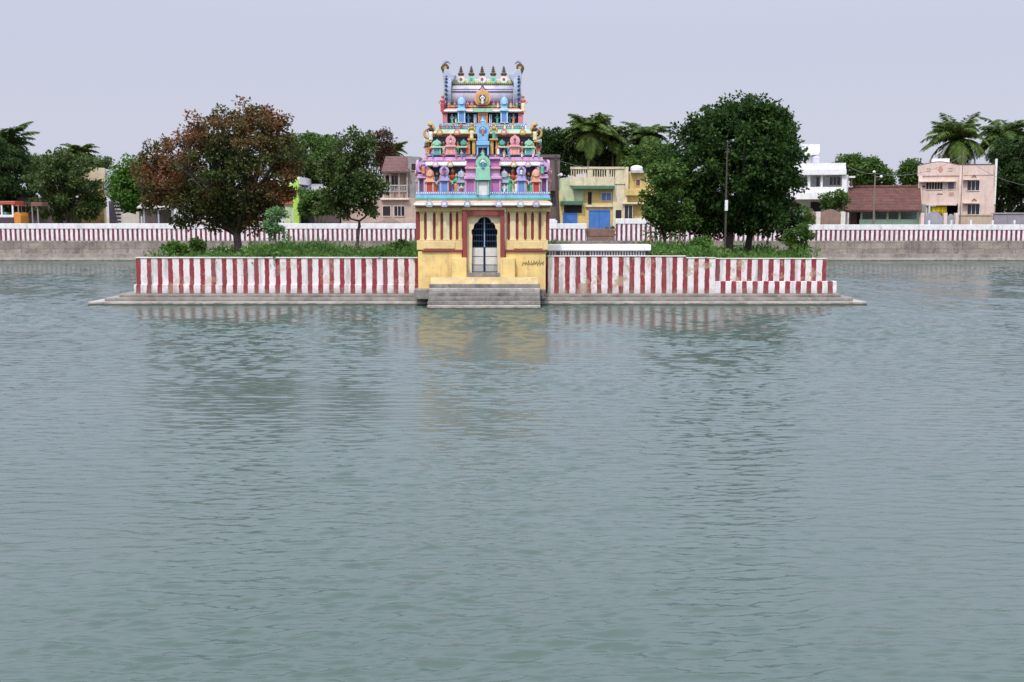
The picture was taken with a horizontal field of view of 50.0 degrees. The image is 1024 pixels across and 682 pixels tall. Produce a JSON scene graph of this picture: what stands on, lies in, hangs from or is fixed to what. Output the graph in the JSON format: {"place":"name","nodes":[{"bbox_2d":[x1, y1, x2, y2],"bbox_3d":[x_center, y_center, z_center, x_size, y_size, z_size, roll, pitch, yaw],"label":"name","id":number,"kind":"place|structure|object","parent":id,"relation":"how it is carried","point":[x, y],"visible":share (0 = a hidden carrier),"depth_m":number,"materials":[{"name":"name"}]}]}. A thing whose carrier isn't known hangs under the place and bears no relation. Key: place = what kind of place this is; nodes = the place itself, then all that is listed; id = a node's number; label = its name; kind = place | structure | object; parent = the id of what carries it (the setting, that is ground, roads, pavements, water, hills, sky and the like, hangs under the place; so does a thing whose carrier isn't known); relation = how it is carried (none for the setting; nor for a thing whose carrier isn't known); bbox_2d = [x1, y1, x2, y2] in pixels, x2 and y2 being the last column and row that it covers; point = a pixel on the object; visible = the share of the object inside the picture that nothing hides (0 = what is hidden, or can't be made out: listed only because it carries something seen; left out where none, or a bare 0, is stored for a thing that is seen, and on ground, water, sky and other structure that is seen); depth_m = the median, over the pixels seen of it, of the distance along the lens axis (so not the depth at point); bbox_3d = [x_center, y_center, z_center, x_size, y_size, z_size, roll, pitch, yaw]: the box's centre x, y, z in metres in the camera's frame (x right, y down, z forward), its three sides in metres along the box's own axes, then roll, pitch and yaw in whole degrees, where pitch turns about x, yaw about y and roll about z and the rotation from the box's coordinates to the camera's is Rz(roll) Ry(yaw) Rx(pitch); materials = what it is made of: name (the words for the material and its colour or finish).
{"place":"outdoors","nodes":[
{"label":"outdoors","id":0,"kind":"place"},
{"bbox_2d":[31,202,47,222],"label":"market awning","id":1,"kind":"object","parent":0,"point":[37,204],"visible":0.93,"depth_m":113.00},
{"bbox_2d":[121,212,140,222],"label":"compound wall","id":2,"kind":"structure","parent":0,"point":[130,218],"depth_m":114.28,"materials":[{"name":"paint"}]},
{"bbox_2d":[107,218,848,224],"bbox_3d":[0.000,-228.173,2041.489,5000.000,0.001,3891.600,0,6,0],"label":"ground","id":3,"kind":"structure","parent":0,"point":[261,221],"depth_m":475.20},
{"bbox_2d":[0,136,40,217],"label":"leafy tree","id":4,"kind":"object","parent":3,"relation":"on","point":[12,188],"visible":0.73,"depth_m":121.79,"materials":[{"name":"green plant"}]},
{"bbox_2d":[0,121,40,217],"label":"coconut palm","id":5,"kind":"object","parent":3,"relation":"on","point":[18,141],"visible":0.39,"depth_m":126.11,"materials":[{"name":"green plant"}]},
{"bbox_2d":[23,152,44,188],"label":"leafy tree","id":6,"kind":"object","parent":3,"relation":"on","point":[36,165],"visible":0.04,"depth_m":147.75,"materials":[{"name":"green plant"}]},
{"bbox_2d":[20,146,107,222],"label":"leafy tree","id":7,"kind":"object","parent":3,"relation":"on","point":[61,182],"visible":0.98,"depth_m":117.83,"materials":[{"name":"green plant"}]},
{"bbox_2d":[17,168,122,222],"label":"cream house","id":8,"kind":"structure","parent":3,"relation":"on","point":[115,214],"depth_m":123.20,"materials":[{"name":"beige paint"}]},
{"bbox_2d":[21,202,29,213],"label":"window","id":9,"kind":"structure","parent":8,"relation":"in","point":[24,203],"depth_m":122.26,"materials":[{"name":"glass"}]},
{"bbox_2d":[59,143,99,167],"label":"coconut palm","id":10,"kind":"object","parent":3,"relation":"on","point":[85,148],"visible":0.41,"depth_m":143.63,"materials":[{"name":"green plant"}]},
{"bbox_2d":[56,148,115,168],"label":"leafy tree","id":11,"kind":"object","parent":3,"relation":"on","point":[107,162],"visible":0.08,"depth_m":147.56,"materials":[{"name":"green plant"}]},
{"bbox_2d":[103,153,156,215],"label":"leafy tree","id":12,"kind":"object","parent":3,"relation":"on","point":[121,186],"visible":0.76,"depth_m":116.79,"materials":[{"name":"green plant"}]},
{"bbox_2d":[137,204,183,222],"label":"open shelter","id":13,"kind":"object","parent":3,"relation":"on","point":[163,217],"visible":0.22,"depth_m":117.73,"materials":[{"name":"white concrete"}]},
{"bbox_2d":[154,180,198,221],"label":"white cottage","id":14,"kind":"structure","parent":3,"relation":"on","point":[174,211],"depth_m":123.16,"materials":[{"name":"clear paint"}]},
{"bbox_2d":[266,177,311,222],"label":"lime house","id":15,"kind":"structure","parent":3,"relation":"on","point":[291,207],"depth_m":116.98,"materials":[{"name":"paint"}]},
{"bbox_2d":[285,207,290,222],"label":"door","id":16,"kind":"structure","parent":15,"relation":"in","point":[288,220],"depth_m":117.20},
{"bbox_2d":[294,186,337,222],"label":"shrub","id":17,"kind":"object","parent":3,"relation":"on","point":[305,205],"visible":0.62,"depth_m":114.57,"materials":[{"name":"green plant"}]},
{"bbox_2d":[301,132,334,155],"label":"coconut palm","id":18,"kind":"object","parent":3,"relation":"on","point":[315,133],"visible":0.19,"depth_m":146.93,"materials":[{"name":"green plant"}]},
{"bbox_2d":[279,130,360,189],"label":"leafy tree","id":19,"kind":"object","parent":3,"relation":"on","point":[319,147],"visible":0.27,"depth_m":122.79,"materials":[{"name":"green plant"}]},
{"bbox_2d":[300,184,345,222],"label":"grey roof shed","id":20,"kind":"structure","parent":3,"relation":"on","point":[330,219],"depth_m":118.68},
{"bbox_2d":[341,156,421,222],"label":"tiled townhouse","id":21,"kind":"structure","parent":3,"relation":"on","point":[398,202],"depth_m":118.24,"materials":[{"name":"paint"}]},
{"bbox_2d":[382,206,390,216],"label":"window","id":22,"kind":"structure","parent":21,"relation":"in","point":[386,210],"depth_m":118.15,"materials":[{"name":"grey glass"}]},
{"bbox_2d":[386,175,388,194],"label":"doorway","id":23,"kind":"structure","parent":21,"relation":"in","point":[387,176],"depth_m":118.97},
{"bbox_2d":[391,175,397,187],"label":"window","id":24,"kind":"structure","parent":21,"relation":"in","point":[394,178],"depth_m":118.96,"materials":[{"name":"grey glass"}]},
{"bbox_2d":[394,206,404,216],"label":"window","id":25,"kind":"structure","parent":21,"relation":"in","point":[399,211],"depth_m":118.15,"materials":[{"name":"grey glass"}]},
{"bbox_2d":[411,163,415,170],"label":"window","id":26,"kind":"structure","parent":21,"relation":"in","point":[413,165],"depth_m":118.12,"materials":[{"name":"grey glass"}]},
{"bbox_2d":[369,126,399,197],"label":"leafy tree","id":27,"kind":"object","parent":3,"relation":"on","point":[386,147],"visible":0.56,"depth_m":131.31,"materials":[{"name":"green plant"}]},
{"bbox_2d":[372,218,399,222],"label":"earth heap","id":28,"kind":"object","parent":3,"relation":"on","point":[388,220],"visible":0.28,"depth_m":111.89,"materials":[{"name":"beige soil"}]},
{"bbox_2d":[392,141,407,155],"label":"coconut palm","id":29,"kind":"object","parent":3,"relation":"on","point":[400,146],"visible":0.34,"depth_m":147.62,"materials":[{"name":"green plant"}]},
{"bbox_2d":[540,155,559,218],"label":"old building","id":30,"kind":"structure","parent":3,"relation":"on","point":[552,213],"depth_m":119.81,"materials":[{"name":"grey concrete"}]},
{"bbox_2d":[551,194,555,204],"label":"window","id":31,"kind":"structure","parent":30,"relation":"in","point":[553,198],"depth_m":119.98,"materials":[{"name":"black glass"}]},
{"bbox_2d":[552,156,562,222],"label":"utility pole","id":32,"kind":"object","parent":3,"relation":"on","point":[555,159],"visible":0.86,"depth_m":112.84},
{"bbox_2d":[537,126,595,177],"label":"leafy tree","id":33,"kind":"object","parent":3,"relation":"on","point":[553,141],"visible":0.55,"depth_m":137.01,"materials":[{"name":"green plant"}]},
{"bbox_2d":[559,112,619,176],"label":"coconut palm","id":34,"kind":"object","parent":3,"relation":"on","point":[589,128],"visible":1,"depth_m":134.94,"materials":[{"name":"green plant"}]},
{"bbox_2d":[571,147,627,176],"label":"leafy tree","id":35,"kind":"object","parent":3,"relation":"on","point":[602,161],"visible":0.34,"depth_m":141.01,"materials":[{"name":"green plant"}]},
{"bbox_2d":[559,165,655,233],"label":"yellow house","id":36,"kind":"structure","parent":3,"relation":"on","point":[590,200],"depth_m":116.01,"materials":[{"name":"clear paint"}]},
{"bbox_2d":[588,192,591,203],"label":"doorway","id":37,"kind":"structure","parent":36,"relation":"in","point":[589,193],"depth_m":116.00,"materials":[{"name":"black wood"}]},
{"bbox_2d":[601,192,611,200],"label":"window","id":38,"kind":"structure","parent":36,"relation":"in","point":[605,196],"depth_m":115.98,"materials":[{"name":"blue glass"}]},
{"bbox_2d":[616,210,620,218],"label":"window","id":39,"kind":"structure","parent":36,"relation":"in","point":[618,212],"depth_m":116.09,"materials":[{"name":"grey glass"}]},
{"bbox_2d":[624,205,632,218],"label":"window","id":40,"kind":"structure","parent":36,"relation":"in","point":[628,209],"depth_m":116.00,"materials":[{"name":"grey glass"}]},
{"bbox_2d":[635,179,640,185],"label":"window","id":41,"kind":"structure","parent":36,"relation":"in","point":[638,182],"depth_m":116.23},
{"bbox_2d":[598,122,634,176],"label":"coconut palm","id":42,"kind":"object","parent":3,"relation":"on","point":[618,145],"visible":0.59,"depth_m":138.94,"materials":[{"name":"green plant"}]},
{"bbox_2d":[620,121,671,157],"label":"coconut palm","id":43,"kind":"object","parent":3,"relation":"on","point":[644,136],"visible":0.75,"depth_m":137.19,"materials":[{"name":"green plant"}]},
{"bbox_2d":[618,138,676,172],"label":"leafy tree","id":44,"kind":"object","parent":3,"relation":"on","point":[646,158],"visible":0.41,"depth_m":125.45,"materials":[{"name":"green plant"}]},
{"bbox_2d":[798,204,815,224],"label":"shrub","id":45,"kind":"object","parent":3,"relation":"on","point":[808,209],"visible":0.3,"depth_m":110.51,"materials":[{"name":"green plant"}]},
{"bbox_2d":[790,144,854,224],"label":"white house","id":46,"kind":"structure","parent":3,"relation":"on","point":[822,178],"depth_m":118.05,"materials":[{"name":"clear paint"}]},
{"bbox_2d":[810,202,820,211],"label":"doorway","id":47,"kind":"structure","parent":46,"relation":"in","point":[814,205],"depth_m":119.60,"materials":[{"name":"black"}]},
{"bbox_2d":[815,176,820,186],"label":"window","id":48,"kind":"structure","parent":46,"relation":"in","point":[817,184],"depth_m":119.28,"materials":[{"name":"grey glass"}]},
{"bbox_2d":[829,176,840,185],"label":"window","id":49,"kind":"structure","parent":46,"relation":"in","point":[834,180],"depth_m":118.90,"materials":[{"name":"grey glass"}]},
{"bbox_2d":[817,188,852,211],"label":"shrub","id":50,"kind":"object","parent":3,"relation":"on","point":[827,201],"visible":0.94,"depth_m":114.09,"materials":[{"name":"green plant"}]},
{"bbox_2d":[834,152,897,186],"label":"leafy tree","id":51,"kind":"object","parent":3,"relation":"on","point":[857,162],"visible":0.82,"depth_m":131.38,"materials":[{"name":"green plant"}]},
{"bbox_2d":[872,171,882,224],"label":"utility pole","id":52,"kind":"object","parent":3,"relation":"on","point":[880,176],"visible":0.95,"depth_m":113.76,"materials":[{"name":"grey concrete"}]},
{"bbox_2d":[874,156,961,175],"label":"power cable","id":53,"kind":"object","parent":52,"relation":"attached to","point":[917,173],"visible":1,"depth_m":113.28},
{"bbox_2d":[843,185,925,224],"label":"tiled house","id":54,"kind":"structure","parent":3,"relation":"on","point":[899,205],"depth_m":116.36,"materials":[{"name":"red tile"}]},
{"bbox_2d":[850,212,856,224],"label":"door","id":55,"kind":"structure","parent":54,"relation":"in","point":[853,215],"depth_m":117.74,"materials":[{"name":"brown wood"}]},
{"bbox_2d":[857,212,860,224],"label":"doorway","id":56,"kind":"structure","parent":54,"relation":"in","point":[858,213],"depth_m":117.63,"materials":[{"name":"black"}]},
{"bbox_2d":[895,158,925,184],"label":"leafy tree","id":57,"kind":"object","parent":3,"relation":"on","point":[908,167],"visible":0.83,"depth_m":133.68,"materials":[{"name":"green plant"}]},
{"bbox_2d":[920,112,989,163],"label":"coconut palm","id":58,"kind":"object","parent":3,"relation":"on","point":[956,134],"visible":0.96,"depth_m":128.96,"materials":[{"name":"green plant"}]},
{"bbox_2d":[919,211,992,224],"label":"front wall","id":59,"kind":"structure","parent":3,"relation":"on","point":[935,218],"depth_m":113.82,"materials":[{"name":"paint"}]},
{"bbox_2d":[918,158,997,216],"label":"pink house","id":60,"kind":"structure","parent":3,"relation":"on","point":[942,183],"depth_m":116.27,"materials":[{"name":"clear paint"}]},
{"bbox_2d":[925,182,942,189],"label":"window","id":61,"kind":"structure","parent":60,"relation":"in","point":[929,185],"depth_m":117.08,"materials":[{"name":"metal"}]},
{"bbox_2d":[930,206,946,214],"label":"cloth banner","id":62,"kind":"object","parent":60,"relation":"hanging from","point":[940,209],"visible":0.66,"depth_m":117.02,"materials":[{"name":"yellow fabric"}]},
{"bbox_2d":[947,182,954,189],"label":"window","id":63,"kind":"structure","parent":60,"relation":"in","point":[950,185],"depth_m":116.57,"materials":[{"name":"glass"}]},
{"bbox_2d":[966,180,979,190],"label":"window","id":64,"kind":"structure","parent":60,"relation":"in","point":[973,185],"depth_m":115.83,"materials":[{"name":"grey glass"}]},
{"bbox_2d":[966,204,979,214],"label":"window","id":65,"kind":"structure","parent":60,"relation":"in","point":[973,209],"depth_m":116.09,"materials":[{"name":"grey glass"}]},
{"bbox_2d":[959,150,963,224],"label":"utility pole","id":66,"kind":"object","parent":3,"relation":"on","point":[961,190],"visible":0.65,"depth_m":113.16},
{"bbox_2d":[974,117,1023,161],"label":"coconut palm","id":67,"kind":"object","parent":3,"relation":"on","point":[1012,130],"visible":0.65,"depth_m":128.47,"materials":[{"name":"green plant"}]},
{"bbox_2d":[987,135,1023,212],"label":"leafy tree","id":68,"kind":"object","parent":3,"relation":"on","point":[1010,163],"visible":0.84,"depth_m":119.75,"materials":[{"name":"green plant"}]},
{"bbox_2d":[0,261,1023,681],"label":"water","id":69,"kind":"structure","parent":0,"point":[544,493],"depth_m":17.21,"materials":[{"name":"grey liquid"}]},
{"bbox_2d":[0,0,1023,240],"label":"sky","id":70,"kind":"structure","parent":0,"point":[867,77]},
{"bbox_2d":[991,213,1023,224],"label":"boundary wall","id":71,"kind":"structure","parent":0,"point":[1003,218],"depth_m":114.29,"materials":[{"name":"white paint"}]},
{"label":"road","id":72,"kind":"structure","parent":0,"visible":0},
{"bbox_2d":[0,201,28,222],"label":"roadside shop stall","id":73,"kind":"object","parent":72,"relation":"on","point":[20,217],"visible":0.58,"depth_m":111.32},
{"bbox_2d":[809,209,845,224],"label":"compound gate","id":74,"kind":"structure","parent":72,"relation":"on","point":[830,217],"depth_m":113.36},
{"label":"island ground","id":75,"kind":"structure","parent":0,"visible":0},
{"bbox_2d":[159,239,189,256],"bbox_3d":[-17.103,-4.503,55.744,1.470,1.392,1.294,-5,8,-39],"label":"shrub","id":76,"kind":"object","parent":75,"relation":"on","point":[178,247],"visible":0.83,"depth_m":55.59,"materials":[{"name":"green plant"}]},
{"bbox_2d":[188,236,207,252],"bbox_3d":[-16.778,-4.899,58.771,1.187,1.494,1.053,-5,8,-36],"label":"shrub","id":77,"kind":"object","parent":75,"relation":"on","point":[197,244],"visible":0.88,"depth_m":58.56,"materials":[{"name":"green plant"}]},
{"bbox_2d":[125,95,313,251],"bbox_3d":[-16.134,-8.801,60.302,10.198,9.289,6.521,0,6,0],"label":"broad tree","id":78,"kind":"object","parent":75,"relation":"on","point":[215,194],"visible":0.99,"depth_m":59.51,"materials":[{"name":"brown plant"}]},
{"bbox_2d":[259,205,291,252],"bbox_3d":[-11.962,-5.268,55.831,1.664,3.269,1.313,0,6,0],"label":"sapling","id":79,"kind":"object","parent":75,"relation":"on","point":[267,226],"visible":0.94,"depth_m":55.62,"materials":[{"name":"green plant"}]},
{"bbox_2d":[311,124,392,252],"bbox_3d":[-8.795,-7.868,59.524,4.133,7.610,3.819,-4,7,-31],"label":"slender tree","id":80,"kind":"object","parent":75,"relation":"on","point":[336,175],"visible":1,"depth_m":58.83,"materials":[{"name":"green plant"}]},
{"bbox_2d":[387,239,411,250],"bbox_3d":[-5.829,-4.614,56.760,1.381,1.384,1.555,-4,7,-29],"label":"shrub","id":81,"kind":"object","parent":75,"relation":"on","point":[400,243],"visible":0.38,"depth_m":56.62,"materials":[{"name":"green plant"}]},
{"bbox_2d":[414,61,551,288],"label":"temple tower","id":82,"kind":"structure","parent":75,"relation":"on","point":[482,166],"depth_m":52.63,"materials":[{"name":"multicoloured paint"}]},
{"bbox_2d":[143,235,824,265],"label":"grass","id":83,"kind":"structure","parent":75,"relation":"on","point":[307,249],"depth_m":55.14,"materials":[{"name":"green plant"}]},
{"bbox_2d":[547,244,650,254],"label":"white parapet","id":84,"kind":"structure","parent":75,"relation":"on","point":[596,249],"depth_m":54.05,"materials":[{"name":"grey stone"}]},
{"bbox_2d":[637,157,703,244],"bbox_3d":[8.459,-7.023,59.553,3.216,5.923,3.438,5,8,36],"label":"tree","id":85,"kind":"object","parent":75,"relation":"on","point":[665,213],"visible":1,"depth_m":59.03,"materials":[{"name":"green plant"}]},
{"bbox_2d":[687,235,713,252],"bbox_3d":[9.617,-4.622,55.860,1.446,1.592,1.320,-3,7,-24],"label":"shrub","id":86,"kind":"object","parent":75,"relation":"on","point":[705,240],"visible":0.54,"depth_m":55.64,"materials":[{"name":"green plant"}]},
{"bbox_2d":[724,139,734,251],"bbox_3d":[11.153,-7.066,56.441,0.453,6.506,0.248,3,7,22],"label":"lamp post","id":87,"kind":"object","parent":75,"relation":"on","point":[726,200],"visible":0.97,"depth_m":56.43,"materials":[{"name":"grey metal"}]},
{"bbox_2d":[651,89,812,252],"bbox_3d":[12.268,-9.074,61.371,8.282,9.592,7.473,4,8,34],"label":"dense tree","id":88,"kind":"object","parent":75,"relation":"on","point":[765,157],"visible":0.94,"depth_m":59.96,"materials":[{"name":"green plant"}]},
{"bbox_2d":[781,222,817,256],"bbox_3d":[14.817,-5.071,56.847,1.783,2.270,1.687,5,8,38],"label":"shrub","id":89,"kind":"object","parent":75,"relation":"on","point":[803,234],"visible":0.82,"depth_m":56.49,"materials":[{"name":"green plant"}]},
{"label":"tank bed","id":90,"kind":"structure","parent":0,"visible":0},
{"bbox_2d":[88,275,866,305],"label":"stepped plinth","id":91,"kind":"structure","parent":90,"relation":"on","point":[132,298],"depth_m":53.01,"materials":[{"name":"stone"}]},
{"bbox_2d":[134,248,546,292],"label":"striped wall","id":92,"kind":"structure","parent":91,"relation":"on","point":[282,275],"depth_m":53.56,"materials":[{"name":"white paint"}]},
{"bbox_2d":[414,277,545,309],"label":"stone steps","id":93,"kind":"structure","parent":91,"relation":"on","point":[478,293],"depth_m":51.21,"materials":[{"name":"grey stone"}]},
{"bbox_2d":[547,255,836,293],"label":"striped wall","id":94,"kind":"structure","parent":91,"relation":"on","point":[624,274],"depth_m":53.52,"materials":[{"name":"white paint"}]},
{"bbox_2d":[0,241,1023,260],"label":"retaining wall","id":95,"kind":"structure","parent":90,"relation":"on","point":[833,250],"depth_m":107.61,"materials":[{"name":"stone"}]},
{"bbox_2d":[0,223,586,240],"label":"striped parapet","id":96,"kind":"structure","parent":95,"relation":"on","point":[167,232],"depth_m":107.59,"materials":[{"name":"white paint"}]},
{"bbox_2d":[549,219,556,223],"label":"gate pillar","id":97,"kind":"structure","parent":96,"relation":"on","point":[552,221],"depth_m":107.43,"materials":[{"name":"white paint"}]},
{"bbox_2d":[586,228,614,240],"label":"ghat steps","id":98,"kind":"structure","parent":95,"relation":"on","point":[599,234],"depth_m":108.16,"materials":[{"name":"brown stone"}]},
{"bbox_2d":[615,219,771,240],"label":"striped parapet","id":99,"kind":"structure","parent":95,"relation":"on","point":[627,229],"depth_m":107.61,"materials":[{"name":"white paint"}]},
{"bbox_2d":[772,225,1023,240],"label":"striped parapet","id":100,"kind":"structure","parent":95,"relation":"on","point":[920,232],"depth_m":107.60,"materials":[{"name":"white paint"}]}
]}

